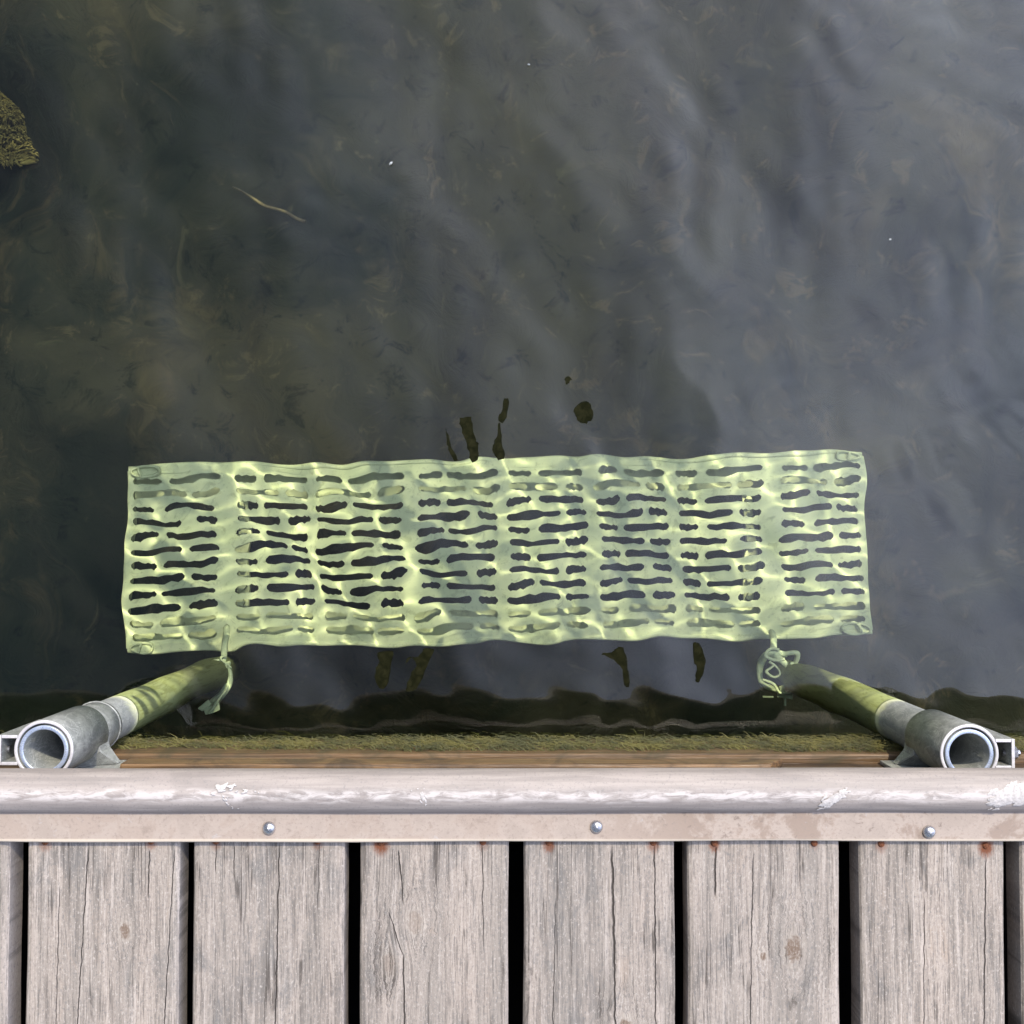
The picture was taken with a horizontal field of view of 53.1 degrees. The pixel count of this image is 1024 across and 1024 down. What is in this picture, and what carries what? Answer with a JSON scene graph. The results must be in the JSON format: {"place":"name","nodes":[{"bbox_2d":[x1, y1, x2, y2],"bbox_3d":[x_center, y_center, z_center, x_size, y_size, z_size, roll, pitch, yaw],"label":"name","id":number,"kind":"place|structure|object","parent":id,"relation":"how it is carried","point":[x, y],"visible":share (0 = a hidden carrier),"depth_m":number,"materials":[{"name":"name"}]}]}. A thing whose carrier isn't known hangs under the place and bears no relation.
{"place":"outdoors","nodes":[
{"label":"outdoors","id":0,"kind":"place"},
{"bbox_2d":[0,0,1023,739],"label":"water","id":1,"kind":"structure","parent":0,"point":[746,276],"depth_m":1.28,"materials":[{"name":"grey liquid"}]},
{"bbox_2d":[375,651,392,688],"bbox_3d":[-0.160,0.194,1.265,0.020,0.002,0.048,10,88,0],"label":"floating scrap","id":2,"kind":"object","parent":1,"relation":"on","point":[382,672],"visible":1,"depth_m":1.26,"materials":[{"name":"green plant"}]},
{"bbox_2d":[406,648,433,691],"bbox_3d":[-0.120,0.193,1.264,0.027,0.003,0.060,23,88,0],"label":"floating scrap","id":3,"kind":"object","parent":1,"relation":"on","point":[422,659],"visible":1,"depth_m":1.26,"materials":[{"name":"green plant"}]},
{"bbox_2d":[446,432,456,461],"bbox_3d":[-0.077,-0.083,1.272,0.007,0.001,0.043,-20,89,-1],"label":"floating scrap","id":4,"kind":"object","parent":1,"relation":"on","point":[453,454],"visible":1,"depth_m":1.27,"materials":[{"name":"green plant"}]},
{"bbox_2d":[459,417,478,462],"bbox_3d":[-0.052,-0.091,1.273,0.017,0.002,0.058,-16,89,-1],"label":"floating scrap","id":5,"kind":"object","parent":1,"relation":"on","point":[466,424],"visible":1,"depth_m":1.27,"materials":[{"name":"green plant"}]},
{"bbox_2d":[492,423,504,459],"bbox_3d":[-0.018,-0.087,1.273,0.015,0.001,0.046,-8,88,-1],"label":"floating scrap","id":6,"kind":"object","parent":1,"relation":"on","point":[498,451],"visible":1,"depth_m":1.27,"materials":[{"name":"green plant"}]},
{"bbox_2d":[498,397,508,422],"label":"floating scrap","id":7,"kind":"object","parent":1,"relation":"on","point":[502,417],"visible":1,"depth_m":1.27,"materials":[{"name":"green plant"}]},
{"bbox_2d":[0,739,1023,1023],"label":"wooden dock","id":8,"kind":"object","parent":1,"relation":"on","point":[274,885],"visible":1,"depth_m":1.01,"materials":[{"name":"grey wood"}]},
{"bbox_2d":[0,706,125,767],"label":"pole bracket","id":9,"kind":"object","parent":8,"relation":"attached to","point":[85,729],"visible":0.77,"depth_m":1.09,"materials":[{"name":"metal"}]},
{"bbox_2d":[19,696,137,767],"bbox_3d":[-0.487,0.258,1.496,0.059,0.878,0.059,0,88,0],"label":"pole","id":10,"kind":"object","parent":9,"relation":"attached to","point":[44,745],"visible":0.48,"depth_m":1.12,"materials":[{"name":"grey metal"}]},
{"bbox_2d":[880,709,1020,767],"bbox_3d":[0.478,0.255,1.121,0.111,0.116,0.066,0,88,0],"label":"pole bracket","id":11,"kind":"object","parent":8,"relation":"attached to","point":[928,732],"visible":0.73,"depth_m":1.10,"materials":[{"name":"metal"}]},
{"bbox_2d":[875,699,993,767],"bbox_3d":[0.472,0.264,1.502,0.051,0.878,0.051,0,88,0],"label":"pole","id":12,"kind":"object","parent":11,"relation":"attached to","point":[968,747],"visible":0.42,"depth_m":1.13,"materials":[{"name":"grey metal"}]},
{"bbox_2d":[1,731,1023,752],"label":"algae","id":13,"kind":"object","parent":1,"relation":"on","point":[641,744],"visible":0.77,"depth_m":1.22,"materials":[{"name":"plant"}]},
{"bbox_2d":[564,376,571,383],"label":"floating scrap","id":14,"kind":"object","parent":1,"relation":"on","point":[567,379],"visible":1,"depth_m":1.28,"materials":[{"name":"green plant"}]},
{"bbox_2d":[574,401,592,423],"bbox_3d":[0.090,-0.124,1.278,0.023,0.002,0.028,-23,89,-1],"label":"floating scrap","id":15,"kind":"object","parent":1,"relation":"on","point":[583,412],"visible":1,"depth_m":1.28,"materials":[{"name":"green plant"}]},
{"bbox_2d":[601,647,629,686],"bbox_3d":[0.137,0.189,1.267,0.028,0.002,0.052,-37,89,-1],"label":"floating scrap","id":16,"kind":"object","parent":1,"relation":"on","point":[618,656],"visible":1,"depth_m":1.27,"materials":[{"name":"green plant"}]},
{"bbox_2d":[693,642,705,682],"bbox_3d":[0.232,0.187,1.270,0.016,0.002,0.050,0,88,0],"label":"floating scrap","id":17,"kind":"object","parent":1,"relation":"on","point":[699,659],"visible":1,"depth_m":1.27,"materials":[{"name":"green plant"}]}
]}

